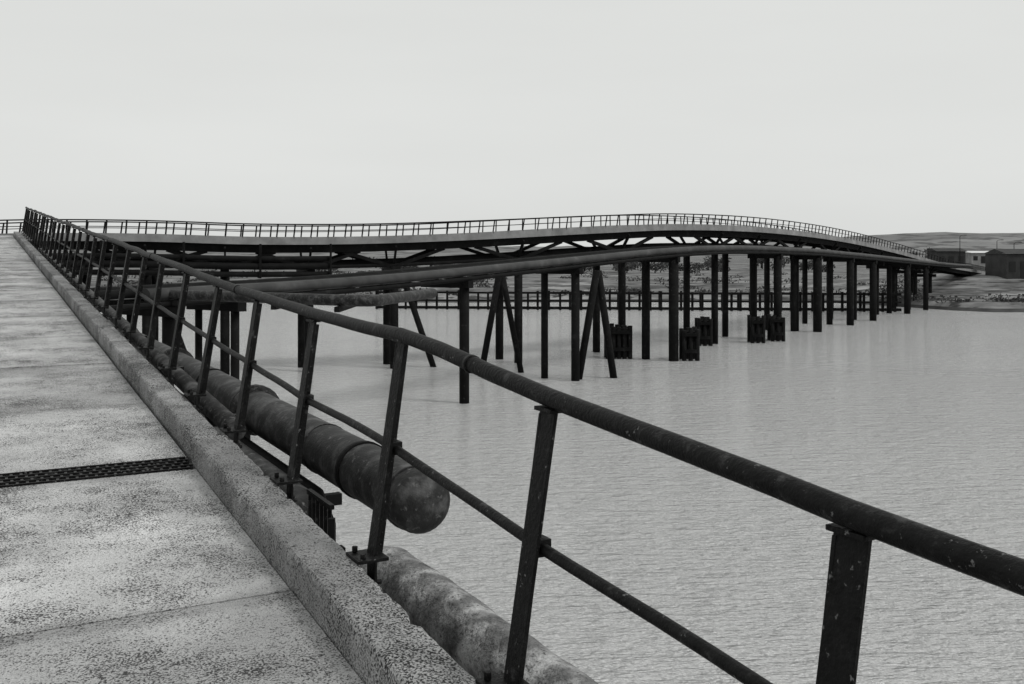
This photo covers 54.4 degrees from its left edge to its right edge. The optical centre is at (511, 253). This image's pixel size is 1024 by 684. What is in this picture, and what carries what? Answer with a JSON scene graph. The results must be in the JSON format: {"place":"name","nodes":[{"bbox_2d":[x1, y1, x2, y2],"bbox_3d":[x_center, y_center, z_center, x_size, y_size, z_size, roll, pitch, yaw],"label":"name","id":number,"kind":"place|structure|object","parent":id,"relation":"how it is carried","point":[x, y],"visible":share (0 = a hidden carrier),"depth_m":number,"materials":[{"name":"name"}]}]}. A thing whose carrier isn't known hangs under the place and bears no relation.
{"place":"outdoors","nodes":[
{"label":"outdoors","id":0,"kind":"place"},
{"bbox_2d":[0,0,1023,246],"label":"sky","id":1,"kind":"structure","parent":0,"point":[866,117],"materials":[{"name":"white"}]},
{"bbox_2d":[48,232,1023,256],"bbox_3d":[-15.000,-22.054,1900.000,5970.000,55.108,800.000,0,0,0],"label":"hills","id":2,"kind":"structure","parent":0,"point":[969,241],"depth_m":1791.05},
{"bbox_2d":[77,257,1023,311],"bbox_3d":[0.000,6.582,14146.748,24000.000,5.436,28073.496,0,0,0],"label":"ground","id":3,"kind":"structure","parent":0,"point":[965,286],"depth_m":206.62,"materials":[{"name":"grey"}]},
{"bbox_2d":[104,247,929,272],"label":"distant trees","id":4,"kind":"object","parent":3,"relation":"on","point":[656,266],"visible":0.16,"depth_m":318.61,"materials":[{"name":"black plant"}]},
{"bbox_2d":[100,270,1023,303],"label":"shoreline scrub","id":5,"kind":"object","parent":3,"relation":"on","point":[918,295],"visible":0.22,"depth_m":197.82,"materials":[{"name":"grey plant"}]},
{"bbox_2d":[927,251,965,273],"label":"walls","id":6,"kind":"structure","parent":3,"relation":"on","point":[947,254],"depth_m":246.00,"materials":[{"name":"grey"}]},
{"bbox_2d":[927,248,965,250],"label":"roof","id":7,"kind":"structure","parent":6,"relation":"on","point":[945,249],"depth_m":247.51,"materials":[{"name":"grey"}]},
{"bbox_2d":[939,256,963,262],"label":"openings","id":8,"kind":"object","parent":6,"relation":"attached to","point":[951,258],"visible":0.55,"depth_m":245.94,"materials":[{"name":"black"}]},
{"bbox_2d":[966,251,987,270],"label":"pale roofed shed","id":9,"kind":"structure","parent":3,"relation":"on","point":[975,258],"depth_m":262.00,"materials":[{"name":"concrete"}]},
{"bbox_2d":[983,249,1023,278],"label":"warehouse","id":10,"kind":"structure","parent":3,"relation":"on","point":[1006,263],"depth_m":201.24,"materials":[{"name":"grey"}]},
{"bbox_2d":[100,302,1023,683],"bbox_3d":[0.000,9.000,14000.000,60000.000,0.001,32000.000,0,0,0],"label":"water","id":11,"kind":"structure","parent":0,"point":[914,414],"depth_m":41.20,"materials":[{"name":"grey liquid"}]},
{"bbox_2d":[0,231,475,683],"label":"concrete walkway","id":12,"kind":"structure","parent":11,"relation":"in","point":[156,527],"depth_m":4.43,"materials":[{"name":"concrete"}]},
{"bbox_2d":[20,207,1023,683],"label":"steel railing","id":13,"kind":"object","parent":12,"relation":"on","point":[856,527],"visible":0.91,"depth_m":2.98,"materials":[{"name":"black metal"}]},
{"bbox_2d":[38,248,597,683],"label":"walkside pipeline","id":14,"kind":"object","parent":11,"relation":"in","point":[466,631],"visible":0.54,"depth_m":8.26,"materials":[{"name":"metal"}]},
{"bbox_2d":[0,213,984,374],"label":"jetty road bridge","id":15,"kind":"structure","parent":11,"relation":"in","point":[265,249],"depth_m":80.68,"materials":[{"name":"metal"}]},
{"bbox_2d":[79,245,972,403],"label":"pipe trestle","id":16,"kind":"object","parent":11,"relation":"in","point":[330,290],"visible":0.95,"depth_m":70.53,"materials":[{"name":"paint"}]},
{"bbox_2d":[604,323,631,358],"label":"mooring dolphin","id":17,"kind":"object","parent":11,"relation":"in","point":[621,336],"visible":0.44,"depth_m":85.14},
{"bbox_2d":[375,290,900,311],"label":"timber breakwater","id":18,"kind":"object","parent":11,"relation":"in","point":[739,302],"visible":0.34,"depth_m":157.40,"materials":[{"name":"black wood"}]},
{"bbox_2d":[679,327,699,360],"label":"mooring dolphin","id":19,"kind":"object","parent":11,"relation":"in","point":[689,343],"visible":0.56,"depth_m":83.66},
{"bbox_2d":[695,316,712,345],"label":"mooring dolphin","id":20,"kind":"object","parent":11,"relation":"in","point":[703,324],"visible":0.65,"depth_m":97.15},
{"bbox_2d":[747,315,764,342],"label":"mooring dolphin","id":21,"kind":"object","parent":11,"relation":"in","point":[756,329],"visible":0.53,"depth_m":100.15},
{"bbox_2d":[767,314,784,341],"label":"mooring dolphin","id":22,"kind":"object","parent":11,"relation":"in","point":[775,328],"visible":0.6,"depth_m":102.15}
]}

